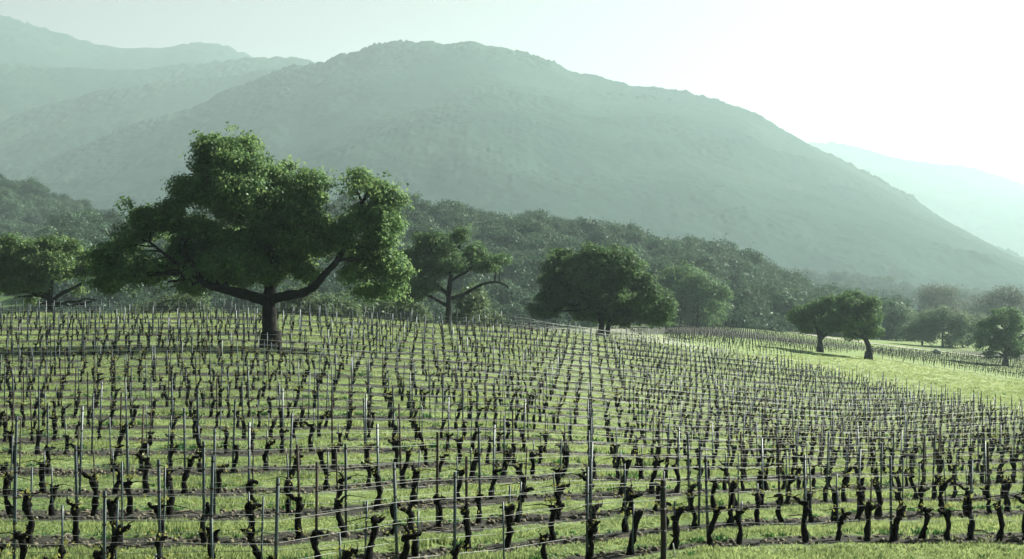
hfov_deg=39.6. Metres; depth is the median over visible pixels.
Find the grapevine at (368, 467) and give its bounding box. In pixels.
[357,457,386,487]
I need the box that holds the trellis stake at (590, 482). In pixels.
[589,459,592,518]
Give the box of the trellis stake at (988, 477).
[986,442,989,495]
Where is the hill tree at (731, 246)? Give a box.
[703,233,739,253]
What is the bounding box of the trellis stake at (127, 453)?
[125,421,128,506]
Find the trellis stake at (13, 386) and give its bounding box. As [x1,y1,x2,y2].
[12,373,14,415]
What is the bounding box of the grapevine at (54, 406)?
[45,399,57,416]
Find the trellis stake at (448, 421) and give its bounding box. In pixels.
[448,397,449,451]
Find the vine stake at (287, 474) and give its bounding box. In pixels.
[286,454,289,510]
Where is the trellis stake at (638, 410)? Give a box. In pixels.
[638,393,639,428]
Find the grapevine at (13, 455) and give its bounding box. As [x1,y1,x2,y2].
[7,440,32,473]
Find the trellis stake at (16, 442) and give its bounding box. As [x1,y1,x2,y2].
[13,416,18,496]
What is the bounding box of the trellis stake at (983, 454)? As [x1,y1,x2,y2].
[983,434,984,480]
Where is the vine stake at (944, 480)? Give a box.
[943,457,946,509]
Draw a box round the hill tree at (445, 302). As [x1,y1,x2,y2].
[430,299,458,312]
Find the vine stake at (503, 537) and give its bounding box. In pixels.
[502,502,504,558]
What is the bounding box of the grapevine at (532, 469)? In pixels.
[517,447,540,478]
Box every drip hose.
[0,341,856,385]
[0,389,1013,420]
[0,461,1009,477]
[2,359,928,401]
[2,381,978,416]
[2,471,1010,497]
[3,346,875,390]
[3,416,1003,438]
[5,482,1023,521]
[5,496,1023,553]
[6,323,816,368]
[7,407,1023,433]
[9,318,789,361]
[12,314,723,351]
[15,397,988,426]
[17,451,1009,458]
[18,426,1011,443]
[23,352,923,396]
[23,366,945,405]
[24,438,1021,450]
[30,335,865,380]
[49,374,946,410]
[69,329,840,374]
[408,519,1022,558]
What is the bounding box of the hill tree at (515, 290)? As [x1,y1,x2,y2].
[493,279,536,305]
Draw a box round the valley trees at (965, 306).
[915,302,1023,317]
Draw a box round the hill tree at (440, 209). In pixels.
[427,201,468,227]
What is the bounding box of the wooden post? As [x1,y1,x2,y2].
[660,480,666,558]
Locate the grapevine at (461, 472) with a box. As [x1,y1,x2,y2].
[443,467,464,502]
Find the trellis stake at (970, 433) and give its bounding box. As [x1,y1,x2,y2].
[970,424,971,447]
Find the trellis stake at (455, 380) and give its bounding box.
[454,365,455,398]
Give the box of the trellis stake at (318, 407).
[317,383,318,428]
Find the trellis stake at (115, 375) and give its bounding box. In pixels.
[114,362,115,392]
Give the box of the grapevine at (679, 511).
[649,500,689,549]
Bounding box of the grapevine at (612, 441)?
[602,432,623,454]
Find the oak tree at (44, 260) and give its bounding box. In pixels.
[0,231,97,313]
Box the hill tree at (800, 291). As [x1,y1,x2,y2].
[788,287,810,296]
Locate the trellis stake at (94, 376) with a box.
[93,357,94,392]
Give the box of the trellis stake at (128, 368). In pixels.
[127,353,128,385]
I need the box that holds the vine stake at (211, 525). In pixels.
[210,518,212,558]
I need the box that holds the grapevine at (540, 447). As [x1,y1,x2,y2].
[536,443,547,464]
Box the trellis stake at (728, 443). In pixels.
[727,423,729,469]
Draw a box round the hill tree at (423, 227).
[403,216,439,241]
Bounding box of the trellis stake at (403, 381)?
[403,362,404,401]
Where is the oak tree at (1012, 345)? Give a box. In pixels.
[971,307,1023,365]
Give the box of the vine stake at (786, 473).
[786,452,786,497]
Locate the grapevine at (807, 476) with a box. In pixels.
[796,474,812,498]
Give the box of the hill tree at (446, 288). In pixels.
[439,281,454,299]
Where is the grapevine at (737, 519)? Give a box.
[725,505,765,544]
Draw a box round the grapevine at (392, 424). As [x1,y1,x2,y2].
[386,417,402,439]
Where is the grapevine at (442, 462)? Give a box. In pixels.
[427,450,453,483]
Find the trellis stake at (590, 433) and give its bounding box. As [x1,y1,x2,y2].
[590,417,591,453]
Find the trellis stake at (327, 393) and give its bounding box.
[325,374,328,421]
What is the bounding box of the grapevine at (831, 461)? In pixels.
[828,454,834,474]
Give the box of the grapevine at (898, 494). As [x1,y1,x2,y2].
[892,488,913,506]
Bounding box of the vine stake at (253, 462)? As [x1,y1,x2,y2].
[252,443,253,478]
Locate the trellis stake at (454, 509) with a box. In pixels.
[453,472,456,551]
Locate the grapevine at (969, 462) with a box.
[957,454,978,484]
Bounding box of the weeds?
[0,315,1023,558]
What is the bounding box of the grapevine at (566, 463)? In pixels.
[551,447,573,477]
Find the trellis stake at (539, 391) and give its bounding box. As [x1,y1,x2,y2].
[538,381,539,406]
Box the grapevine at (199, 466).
[194,439,221,471]
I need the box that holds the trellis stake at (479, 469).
[477,427,481,523]
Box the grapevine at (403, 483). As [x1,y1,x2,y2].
[390,447,416,487]
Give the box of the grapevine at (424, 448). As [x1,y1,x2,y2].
[417,442,435,465]
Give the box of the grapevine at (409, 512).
[375,499,437,558]
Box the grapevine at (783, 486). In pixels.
[773,465,785,490]
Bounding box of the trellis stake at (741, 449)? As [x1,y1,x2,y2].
[740,432,742,468]
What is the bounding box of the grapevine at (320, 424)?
[309,410,327,438]
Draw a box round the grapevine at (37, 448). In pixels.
[23,426,57,454]
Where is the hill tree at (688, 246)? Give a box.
[683,240,703,250]
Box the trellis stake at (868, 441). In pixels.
[868,427,869,465]
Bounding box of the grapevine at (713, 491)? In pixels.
[690,474,724,508]
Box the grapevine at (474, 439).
[461,425,480,450]
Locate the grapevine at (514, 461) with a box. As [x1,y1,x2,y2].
[499,439,526,464]
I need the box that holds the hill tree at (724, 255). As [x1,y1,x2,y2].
[710,250,744,262]
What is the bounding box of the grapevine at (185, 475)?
[169,448,205,493]
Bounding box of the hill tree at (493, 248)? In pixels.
[484,243,506,253]
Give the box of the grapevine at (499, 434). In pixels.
[486,428,506,451]
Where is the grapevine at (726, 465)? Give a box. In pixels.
[717,457,737,480]
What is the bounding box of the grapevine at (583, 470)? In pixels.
[581,467,601,492]
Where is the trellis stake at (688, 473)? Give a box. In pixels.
[686,434,689,504]
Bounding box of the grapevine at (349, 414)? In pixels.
[339,404,355,421]
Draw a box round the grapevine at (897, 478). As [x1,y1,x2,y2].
[885,470,901,501]
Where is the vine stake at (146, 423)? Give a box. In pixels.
[146,406,146,441]
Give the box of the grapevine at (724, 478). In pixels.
[707,464,733,492]
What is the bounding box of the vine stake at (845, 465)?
[844,450,846,492]
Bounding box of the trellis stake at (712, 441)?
[712,423,713,461]
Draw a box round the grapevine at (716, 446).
[713,439,719,456]
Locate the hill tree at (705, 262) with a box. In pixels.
[674,250,728,274]
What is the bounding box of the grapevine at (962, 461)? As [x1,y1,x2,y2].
[954,456,965,472]
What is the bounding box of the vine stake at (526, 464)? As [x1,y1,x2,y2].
[525,446,527,484]
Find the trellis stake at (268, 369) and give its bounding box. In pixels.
[268,354,268,386]
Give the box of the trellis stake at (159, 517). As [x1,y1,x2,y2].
[157,460,161,556]
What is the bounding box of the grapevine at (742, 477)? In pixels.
[723,465,749,490]
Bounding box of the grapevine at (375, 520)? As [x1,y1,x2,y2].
[346,511,385,558]
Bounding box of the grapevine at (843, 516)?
[823,504,851,541]
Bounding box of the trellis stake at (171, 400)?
[171,380,172,424]
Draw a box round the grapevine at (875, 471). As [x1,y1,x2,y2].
[869,466,882,478]
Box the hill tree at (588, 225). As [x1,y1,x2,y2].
[564,213,603,238]
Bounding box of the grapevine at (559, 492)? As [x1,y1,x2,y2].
[540,479,570,519]
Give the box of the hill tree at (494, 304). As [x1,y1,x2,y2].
[454,287,499,313]
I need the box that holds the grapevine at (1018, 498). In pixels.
[990,493,1023,539]
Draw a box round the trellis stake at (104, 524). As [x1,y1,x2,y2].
[102,490,106,558]
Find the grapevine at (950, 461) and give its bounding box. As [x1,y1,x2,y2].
[936,450,962,471]
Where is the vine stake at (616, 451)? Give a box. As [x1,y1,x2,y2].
[615,427,617,478]
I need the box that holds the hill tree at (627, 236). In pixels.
[609,223,647,248]
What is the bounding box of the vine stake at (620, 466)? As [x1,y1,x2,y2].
[620,450,621,479]
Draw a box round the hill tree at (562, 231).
[555,225,568,234]
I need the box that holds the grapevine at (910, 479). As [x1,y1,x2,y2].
[900,467,921,500]
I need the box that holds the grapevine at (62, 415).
[60,404,69,427]
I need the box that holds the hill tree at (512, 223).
[506,215,526,235]
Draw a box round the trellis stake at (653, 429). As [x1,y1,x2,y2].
[652,408,653,451]
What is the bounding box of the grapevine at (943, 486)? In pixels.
[938,474,953,514]
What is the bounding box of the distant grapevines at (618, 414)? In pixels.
[0,308,1023,558]
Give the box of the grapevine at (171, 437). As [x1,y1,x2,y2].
[162,430,182,451]
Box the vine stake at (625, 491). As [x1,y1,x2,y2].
[624,464,625,521]
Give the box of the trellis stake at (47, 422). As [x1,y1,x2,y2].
[46,403,48,444]
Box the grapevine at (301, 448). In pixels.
[288,444,302,470]
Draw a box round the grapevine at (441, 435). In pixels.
[432,416,449,438]
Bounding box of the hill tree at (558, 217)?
[551,215,566,222]
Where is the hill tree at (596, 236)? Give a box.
[576,225,619,246]
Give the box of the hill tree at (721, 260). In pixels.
[705,248,727,270]
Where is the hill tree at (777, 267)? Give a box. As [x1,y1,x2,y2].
[767,264,786,274]
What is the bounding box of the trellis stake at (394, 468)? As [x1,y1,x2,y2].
[392,463,398,558]
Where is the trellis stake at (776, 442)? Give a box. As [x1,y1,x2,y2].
[775,429,777,475]
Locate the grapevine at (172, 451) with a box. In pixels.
[155,443,179,468]
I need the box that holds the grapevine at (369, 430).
[359,418,372,439]
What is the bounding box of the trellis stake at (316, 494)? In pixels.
[315,462,318,546]
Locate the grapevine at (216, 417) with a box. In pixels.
[208,410,222,427]
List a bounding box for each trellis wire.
[0,328,888,377]
[0,343,935,391]
[0,354,934,398]
[0,369,991,408]
[0,407,1020,429]
[0,408,1012,432]
[0,419,1018,437]
[0,430,1017,442]
[0,441,1015,451]
[0,453,1008,465]
[1,361,962,401]
[1,490,1015,544]
[2,311,724,349]
[2,333,897,381]
[2,458,1023,495]
[2,473,1006,521]
[3,384,1019,417]
[3,400,994,428]
[4,356,961,398]
[4,453,1019,468]
[4,461,1021,489]
[5,369,1008,407]
[5,392,1018,423]
[5,441,1015,450]
[5,472,1023,506]
[6,363,943,403]
[6,428,1020,438]
[7,308,788,354]
[7,375,963,412]
[7,483,1023,535]
[8,320,807,365]
[10,315,790,359]
[10,343,921,390]
[11,399,1010,427]
[12,331,862,378]
[13,369,975,407]
[14,362,990,404]
[14,375,998,411]
[14,377,1008,412]
[15,342,893,387]
[16,471,1020,517]
[17,348,905,393]
[17,450,1011,470]
[18,305,706,342]
[18,399,1013,425]
[19,462,1023,482]
[20,338,908,386]
[20,383,1010,417]
[21,390,1003,421]
[21,390,1009,421]
[21,442,1019,450]
[23,337,875,383]
[23,408,1023,432]
[24,418,1020,434]
[25,326,817,371]
[27,428,1022,444]
[28,349,939,395]
[28,418,1007,437]
[30,318,819,366]
[31,350,957,394]
[32,323,844,372]
[34,356,976,399]
[47,383,1006,416]
[100,313,810,360]
[303,505,1023,558]
[510,321,709,346]
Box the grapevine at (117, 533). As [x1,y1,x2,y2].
[106,518,134,558]
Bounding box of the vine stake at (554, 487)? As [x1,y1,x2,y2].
[553,472,555,504]
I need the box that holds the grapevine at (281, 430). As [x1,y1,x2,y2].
[268,425,289,452]
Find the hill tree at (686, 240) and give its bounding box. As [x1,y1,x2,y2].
[678,234,699,248]
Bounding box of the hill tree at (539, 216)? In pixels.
[528,212,549,222]
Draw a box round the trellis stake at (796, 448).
[795,433,797,489]
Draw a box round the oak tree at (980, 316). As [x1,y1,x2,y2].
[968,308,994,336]
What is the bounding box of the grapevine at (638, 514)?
[609,504,647,554]
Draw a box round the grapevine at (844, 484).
[839,468,860,502]
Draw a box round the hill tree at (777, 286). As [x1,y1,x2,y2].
[761,281,797,298]
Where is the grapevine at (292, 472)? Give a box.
[278,448,310,491]
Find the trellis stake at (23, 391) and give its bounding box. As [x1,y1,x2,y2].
[23,372,23,416]
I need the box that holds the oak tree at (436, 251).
[392,223,516,324]
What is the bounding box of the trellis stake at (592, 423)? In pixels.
[591,408,592,440]
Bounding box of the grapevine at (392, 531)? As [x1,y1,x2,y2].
[381,497,402,535]
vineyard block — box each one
[664,322,864,354]
[872,344,1023,377]
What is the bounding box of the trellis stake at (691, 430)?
[690,412,692,447]
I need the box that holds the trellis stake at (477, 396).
[477,379,477,416]
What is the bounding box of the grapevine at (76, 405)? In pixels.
[68,398,80,418]
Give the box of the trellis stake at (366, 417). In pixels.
[365,394,366,447]
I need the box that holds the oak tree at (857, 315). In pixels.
[815,288,886,359]
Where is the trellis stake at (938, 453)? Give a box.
[937,434,939,472]
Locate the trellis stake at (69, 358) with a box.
[69,342,69,375]
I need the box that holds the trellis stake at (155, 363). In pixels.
[154,347,155,380]
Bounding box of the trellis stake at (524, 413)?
[523,400,525,436]
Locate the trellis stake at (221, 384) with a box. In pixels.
[221,365,221,405]
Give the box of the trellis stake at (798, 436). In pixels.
[797,420,798,453]
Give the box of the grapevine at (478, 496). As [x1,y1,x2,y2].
[472,489,486,523]
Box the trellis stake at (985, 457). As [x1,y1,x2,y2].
[984,441,986,486]
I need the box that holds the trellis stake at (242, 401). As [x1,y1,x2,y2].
[241,381,242,433]
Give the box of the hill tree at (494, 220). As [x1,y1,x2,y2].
[475,215,508,231]
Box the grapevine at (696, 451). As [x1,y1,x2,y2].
[694,447,703,467]
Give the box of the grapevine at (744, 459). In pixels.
[729,452,757,478]
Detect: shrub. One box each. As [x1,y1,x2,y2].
[124,303,142,313]
[136,293,169,313]
[139,289,214,313]
[178,291,214,312]
[276,283,329,316]
[300,292,344,317]
[322,289,364,318]
[344,297,377,318]
[367,295,402,320]
[382,300,434,323]
[443,280,494,325]
[478,306,508,326]
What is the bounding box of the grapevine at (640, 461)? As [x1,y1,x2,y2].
[630,449,652,480]
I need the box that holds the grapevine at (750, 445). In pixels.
[746,437,758,457]
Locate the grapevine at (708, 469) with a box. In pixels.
[703,459,718,476]
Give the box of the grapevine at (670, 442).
[666,438,675,457]
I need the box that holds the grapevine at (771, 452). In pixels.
[765,446,786,465]
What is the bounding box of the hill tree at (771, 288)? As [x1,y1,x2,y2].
[753,280,801,305]
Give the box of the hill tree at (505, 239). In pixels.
[488,223,528,249]
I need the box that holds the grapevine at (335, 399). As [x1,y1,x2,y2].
[324,396,337,417]
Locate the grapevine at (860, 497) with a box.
[847,480,869,519]
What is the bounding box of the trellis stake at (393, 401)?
[392,386,394,429]
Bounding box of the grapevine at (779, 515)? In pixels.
[772,489,794,524]
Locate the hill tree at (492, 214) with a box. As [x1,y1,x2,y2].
[471,210,495,219]
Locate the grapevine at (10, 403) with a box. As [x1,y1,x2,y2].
[6,396,20,417]
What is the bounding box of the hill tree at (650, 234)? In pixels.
[642,229,662,240]
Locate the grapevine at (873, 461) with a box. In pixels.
[868,451,883,472]
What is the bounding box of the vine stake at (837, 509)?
[837,490,838,527]
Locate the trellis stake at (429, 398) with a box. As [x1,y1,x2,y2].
[429,374,430,419]
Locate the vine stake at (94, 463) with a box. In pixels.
[93,455,94,473]
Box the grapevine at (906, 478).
[904,466,915,486]
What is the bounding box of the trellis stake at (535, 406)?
[534,392,535,423]
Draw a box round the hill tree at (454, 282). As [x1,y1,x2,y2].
[441,268,464,292]
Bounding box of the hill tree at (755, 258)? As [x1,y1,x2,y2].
[720,242,766,266]
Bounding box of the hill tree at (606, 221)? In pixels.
[599,220,614,226]
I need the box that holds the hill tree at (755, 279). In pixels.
[745,273,770,285]
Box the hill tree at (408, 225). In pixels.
[398,218,415,235]
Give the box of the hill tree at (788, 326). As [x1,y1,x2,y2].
[768,311,799,331]
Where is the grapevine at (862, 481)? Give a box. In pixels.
[857,473,872,501]
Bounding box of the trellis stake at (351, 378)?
[351,361,352,399]
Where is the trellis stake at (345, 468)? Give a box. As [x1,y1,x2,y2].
[344,444,347,530]
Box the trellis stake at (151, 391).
[150,375,151,408]
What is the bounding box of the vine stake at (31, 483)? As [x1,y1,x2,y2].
[30,468,32,512]
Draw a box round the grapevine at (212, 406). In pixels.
[203,396,215,417]
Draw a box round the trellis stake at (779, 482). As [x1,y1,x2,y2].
[777,443,780,509]
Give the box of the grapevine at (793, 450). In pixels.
[786,440,808,455]
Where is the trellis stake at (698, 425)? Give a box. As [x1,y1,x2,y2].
[697,411,698,446]
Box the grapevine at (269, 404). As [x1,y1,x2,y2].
[267,396,275,418]
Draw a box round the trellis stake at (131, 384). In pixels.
[131,368,132,409]
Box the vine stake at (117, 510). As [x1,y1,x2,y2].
[115,500,118,558]
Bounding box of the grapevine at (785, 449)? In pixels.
[774,444,797,462]
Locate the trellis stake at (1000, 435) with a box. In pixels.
[1000,425,1001,450]
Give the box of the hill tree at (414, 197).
[401,186,422,203]
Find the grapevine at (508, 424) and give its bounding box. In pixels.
[497,415,511,438]
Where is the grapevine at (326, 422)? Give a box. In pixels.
[323,408,329,427]
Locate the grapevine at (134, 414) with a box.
[119,402,139,428]
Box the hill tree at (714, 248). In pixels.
[698,241,727,254]
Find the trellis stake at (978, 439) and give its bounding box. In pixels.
[977,424,978,461]
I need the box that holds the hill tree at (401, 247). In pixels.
[391,240,410,251]
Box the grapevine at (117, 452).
[105,439,129,473]
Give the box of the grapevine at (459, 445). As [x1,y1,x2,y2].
[453,437,468,465]
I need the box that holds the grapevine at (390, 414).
[387,410,395,429]
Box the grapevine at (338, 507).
[328,493,365,537]
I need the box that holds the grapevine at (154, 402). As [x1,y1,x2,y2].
[147,396,158,417]
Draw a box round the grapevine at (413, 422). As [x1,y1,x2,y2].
[409,418,427,440]
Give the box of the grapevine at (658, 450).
[643,443,673,467]
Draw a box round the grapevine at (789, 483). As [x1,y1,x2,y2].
[784,470,798,504]
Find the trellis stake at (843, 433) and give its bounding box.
[842,419,843,451]
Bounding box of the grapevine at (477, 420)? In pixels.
[472,406,487,427]
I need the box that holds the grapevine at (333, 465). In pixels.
[322,441,342,469]
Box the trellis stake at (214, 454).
[213,428,216,514]
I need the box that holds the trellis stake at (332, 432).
[331,397,333,464]
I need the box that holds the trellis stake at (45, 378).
[44,360,46,396]
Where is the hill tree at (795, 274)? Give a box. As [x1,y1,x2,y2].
[775,269,813,290]
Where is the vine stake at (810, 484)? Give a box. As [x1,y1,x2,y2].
[808,458,811,511]
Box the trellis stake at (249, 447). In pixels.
[248,422,250,480]
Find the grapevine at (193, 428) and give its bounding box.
[187,414,207,437]
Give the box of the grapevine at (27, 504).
[0,488,61,543]
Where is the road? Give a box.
[787,331,1022,359]
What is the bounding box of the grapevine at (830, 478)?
[817,470,839,502]
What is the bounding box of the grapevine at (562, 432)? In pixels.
[560,430,575,450]
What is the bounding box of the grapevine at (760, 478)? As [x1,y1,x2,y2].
[740,467,781,507]
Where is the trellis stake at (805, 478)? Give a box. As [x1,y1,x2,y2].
[803,455,807,526]
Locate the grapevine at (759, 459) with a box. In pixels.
[745,443,766,466]
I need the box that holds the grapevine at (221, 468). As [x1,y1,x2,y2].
[201,460,228,492]
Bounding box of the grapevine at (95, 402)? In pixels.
[88,400,98,418]
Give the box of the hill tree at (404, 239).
[392,233,415,248]
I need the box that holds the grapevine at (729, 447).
[726,440,736,457]
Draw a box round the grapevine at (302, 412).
[297,404,314,428]
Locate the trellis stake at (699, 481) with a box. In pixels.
[698,447,701,528]
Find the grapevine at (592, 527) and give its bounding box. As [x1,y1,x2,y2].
[568,518,600,558]
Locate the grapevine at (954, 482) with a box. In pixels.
[946,476,960,497]
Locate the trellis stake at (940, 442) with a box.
[940,426,941,458]
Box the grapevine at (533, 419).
[526,412,542,429]
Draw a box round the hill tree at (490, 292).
[452,277,517,306]
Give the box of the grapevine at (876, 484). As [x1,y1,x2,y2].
[860,474,884,516]
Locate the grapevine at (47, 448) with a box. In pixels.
[44,443,55,473]
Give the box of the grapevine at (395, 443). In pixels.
[383,434,415,467]
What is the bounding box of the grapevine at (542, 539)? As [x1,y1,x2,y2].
[530,528,550,558]
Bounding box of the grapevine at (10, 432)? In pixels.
[4,426,17,454]
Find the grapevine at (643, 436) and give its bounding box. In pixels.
[640,427,647,445]
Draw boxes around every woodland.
[0,172,107,245]
[18,192,919,341]
[773,265,1023,314]
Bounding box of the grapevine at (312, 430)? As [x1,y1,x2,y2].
[286,419,321,451]
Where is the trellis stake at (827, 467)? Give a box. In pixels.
[826,432,829,499]
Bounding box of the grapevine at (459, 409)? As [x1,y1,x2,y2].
[446,404,477,429]
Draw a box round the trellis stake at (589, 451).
[588,430,589,477]
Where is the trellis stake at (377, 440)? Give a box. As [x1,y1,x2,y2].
[376,424,379,474]
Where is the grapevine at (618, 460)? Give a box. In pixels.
[601,452,626,478]
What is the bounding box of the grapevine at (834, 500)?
[816,484,853,521]
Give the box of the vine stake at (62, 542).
[61,505,63,545]
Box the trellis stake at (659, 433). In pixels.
[658,418,659,445]
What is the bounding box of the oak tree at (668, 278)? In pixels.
[649,260,707,326]
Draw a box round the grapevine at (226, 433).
[221,426,230,452]
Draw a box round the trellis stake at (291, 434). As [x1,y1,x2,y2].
[289,413,293,471]
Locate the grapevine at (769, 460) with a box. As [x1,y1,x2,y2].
[755,453,773,465]
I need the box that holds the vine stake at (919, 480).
[917,464,920,499]
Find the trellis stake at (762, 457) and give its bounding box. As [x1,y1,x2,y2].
[761,438,763,503]
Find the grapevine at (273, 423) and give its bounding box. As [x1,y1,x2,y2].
[259,416,278,437]
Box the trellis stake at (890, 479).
[889,456,892,535]
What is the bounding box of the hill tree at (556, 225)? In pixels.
[547,217,565,231]
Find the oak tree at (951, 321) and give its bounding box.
[914,303,974,347]
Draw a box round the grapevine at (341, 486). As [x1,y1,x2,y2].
[320,470,369,511]
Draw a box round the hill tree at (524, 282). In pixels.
[511,269,541,292]
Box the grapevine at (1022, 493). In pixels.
[1011,466,1023,495]
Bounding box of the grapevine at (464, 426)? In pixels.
[457,418,468,437]
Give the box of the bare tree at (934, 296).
[914,277,971,314]
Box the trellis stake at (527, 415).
[526,391,528,439]
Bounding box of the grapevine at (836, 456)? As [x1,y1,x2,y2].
[832,447,838,464]
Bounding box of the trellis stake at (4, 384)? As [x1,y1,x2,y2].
[4,364,5,407]
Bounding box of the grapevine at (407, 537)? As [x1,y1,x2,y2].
[373,517,452,558]
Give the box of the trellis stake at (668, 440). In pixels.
[667,424,669,470]
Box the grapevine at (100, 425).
[97,417,107,439]
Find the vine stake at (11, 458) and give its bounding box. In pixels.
[10,436,12,488]
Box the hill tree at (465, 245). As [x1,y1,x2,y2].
[453,242,478,257]
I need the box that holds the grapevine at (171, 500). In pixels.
[146,465,194,516]
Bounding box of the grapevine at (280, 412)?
[278,404,292,426]
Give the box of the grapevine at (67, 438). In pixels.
[63,431,75,454]
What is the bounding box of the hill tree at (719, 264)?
[698,254,727,276]
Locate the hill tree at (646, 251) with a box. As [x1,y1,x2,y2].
[639,247,653,257]
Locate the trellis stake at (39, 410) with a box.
[38,386,39,447]
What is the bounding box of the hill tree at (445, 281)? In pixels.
[426,275,446,298]
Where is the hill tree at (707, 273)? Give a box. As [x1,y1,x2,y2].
[694,265,725,278]
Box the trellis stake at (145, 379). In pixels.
[145,361,146,397]
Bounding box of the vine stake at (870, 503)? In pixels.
[869,478,871,538]
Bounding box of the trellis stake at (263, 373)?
[262,358,263,387]
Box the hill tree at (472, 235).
[460,226,477,240]
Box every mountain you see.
[0,15,251,69]
[0,39,1023,290]
[0,56,314,144]
[0,64,307,166]
[808,141,1023,256]
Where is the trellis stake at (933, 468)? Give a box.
[932,436,935,494]
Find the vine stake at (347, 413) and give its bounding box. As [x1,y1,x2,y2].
[346,398,347,428]
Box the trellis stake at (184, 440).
[183,408,185,471]
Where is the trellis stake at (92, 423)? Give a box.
[91,393,93,453]
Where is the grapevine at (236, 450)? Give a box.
[223,441,240,471]
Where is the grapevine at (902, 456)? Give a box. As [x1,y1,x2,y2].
[894,448,909,472]
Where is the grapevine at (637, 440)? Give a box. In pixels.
[625,433,641,457]
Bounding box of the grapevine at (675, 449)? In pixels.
[674,446,683,461]
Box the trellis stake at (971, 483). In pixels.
[969,460,972,523]
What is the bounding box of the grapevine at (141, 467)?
[131,437,152,472]
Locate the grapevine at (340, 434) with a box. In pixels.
[336,429,347,451]
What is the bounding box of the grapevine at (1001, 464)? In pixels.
[990,455,1007,483]
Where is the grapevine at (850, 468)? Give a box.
[836,465,854,487]
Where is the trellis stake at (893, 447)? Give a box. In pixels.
[892,433,894,477]
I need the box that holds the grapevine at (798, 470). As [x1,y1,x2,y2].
[788,464,801,489]
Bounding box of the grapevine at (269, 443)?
[261,437,276,470]
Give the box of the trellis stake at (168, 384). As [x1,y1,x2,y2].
[167,362,169,406]
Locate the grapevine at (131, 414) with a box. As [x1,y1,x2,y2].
[129,397,137,416]
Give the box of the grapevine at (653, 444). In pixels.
[648,439,657,457]
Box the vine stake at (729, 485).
[728,473,729,502]
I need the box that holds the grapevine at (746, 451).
[738,444,758,465]
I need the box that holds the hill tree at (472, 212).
[465,205,481,217]
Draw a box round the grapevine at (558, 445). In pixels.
[555,437,575,464]
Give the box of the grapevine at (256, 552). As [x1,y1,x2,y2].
[233,522,274,558]
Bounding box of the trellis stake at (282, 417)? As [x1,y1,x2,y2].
[282,388,283,451]
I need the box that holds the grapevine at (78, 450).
[55,442,87,471]
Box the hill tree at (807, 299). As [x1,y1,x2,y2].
[793,293,816,303]
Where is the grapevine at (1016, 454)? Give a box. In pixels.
[1006,446,1023,466]
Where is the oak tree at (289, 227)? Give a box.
[74,121,421,348]
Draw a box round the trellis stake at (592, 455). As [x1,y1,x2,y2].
[591,442,592,494]
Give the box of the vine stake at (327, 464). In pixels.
[327,451,328,483]
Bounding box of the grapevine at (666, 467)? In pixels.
[658,453,679,479]
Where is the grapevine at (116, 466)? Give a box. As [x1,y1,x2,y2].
[103,459,123,493]
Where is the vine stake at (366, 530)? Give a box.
[364,501,367,558]
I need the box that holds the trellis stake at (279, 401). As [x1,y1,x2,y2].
[278,382,280,425]
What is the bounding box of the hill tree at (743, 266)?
[720,258,769,280]
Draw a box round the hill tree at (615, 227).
[605,222,630,236]
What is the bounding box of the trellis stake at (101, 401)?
[99,382,102,431]
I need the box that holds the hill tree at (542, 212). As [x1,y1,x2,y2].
[525,208,552,218]
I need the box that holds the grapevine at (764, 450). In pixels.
[757,436,774,458]
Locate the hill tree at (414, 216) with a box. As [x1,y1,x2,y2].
[401,208,439,228]
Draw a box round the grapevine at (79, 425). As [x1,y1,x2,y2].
[73,419,80,439]
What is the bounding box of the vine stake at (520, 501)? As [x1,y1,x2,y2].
[519,482,521,521]
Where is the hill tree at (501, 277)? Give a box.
[492,273,507,281]
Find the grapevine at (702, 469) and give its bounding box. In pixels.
[693,463,703,490]
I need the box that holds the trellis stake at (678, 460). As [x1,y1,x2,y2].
[677,427,679,469]
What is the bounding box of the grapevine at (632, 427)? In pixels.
[618,424,635,444]
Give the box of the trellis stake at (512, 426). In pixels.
[512,409,513,443]
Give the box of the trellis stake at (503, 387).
[502,371,503,404]
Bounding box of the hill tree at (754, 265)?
[746,262,768,274]
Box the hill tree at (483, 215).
[477,212,497,231]
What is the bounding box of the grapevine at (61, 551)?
[55,539,73,558]
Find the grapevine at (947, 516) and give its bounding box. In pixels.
[932,502,972,540]
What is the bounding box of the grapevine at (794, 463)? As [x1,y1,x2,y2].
[787,454,799,474]
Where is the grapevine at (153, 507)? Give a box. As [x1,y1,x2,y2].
[142,494,188,542]
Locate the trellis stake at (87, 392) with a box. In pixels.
[87,371,88,414]
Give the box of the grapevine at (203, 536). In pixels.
[193,499,228,542]
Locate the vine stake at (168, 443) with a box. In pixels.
[168,425,169,467]
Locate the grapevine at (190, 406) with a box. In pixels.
[187,397,195,417]
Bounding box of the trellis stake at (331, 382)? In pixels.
[331,366,332,396]
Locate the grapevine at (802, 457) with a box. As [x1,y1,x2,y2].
[795,448,816,474]
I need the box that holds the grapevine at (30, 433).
[23,418,37,441]
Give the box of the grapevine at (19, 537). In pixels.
[0,524,36,558]
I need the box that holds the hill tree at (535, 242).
[515,234,549,255]
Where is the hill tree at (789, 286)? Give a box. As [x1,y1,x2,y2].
[779,279,809,296]
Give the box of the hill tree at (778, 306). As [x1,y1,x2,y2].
[757,287,803,321]
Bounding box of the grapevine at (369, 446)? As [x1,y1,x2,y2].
[360,442,374,468]
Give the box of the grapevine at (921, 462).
[914,459,925,485]
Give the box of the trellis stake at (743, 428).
[742,413,744,452]
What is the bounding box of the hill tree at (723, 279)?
[702,268,734,287]
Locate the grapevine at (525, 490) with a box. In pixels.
[501,478,533,522]
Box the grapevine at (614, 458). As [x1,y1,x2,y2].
[598,443,629,468]
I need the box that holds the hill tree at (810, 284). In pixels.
[805,280,816,288]
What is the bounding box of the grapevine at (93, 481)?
[80,468,99,515]
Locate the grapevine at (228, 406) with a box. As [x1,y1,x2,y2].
[223,397,230,417]

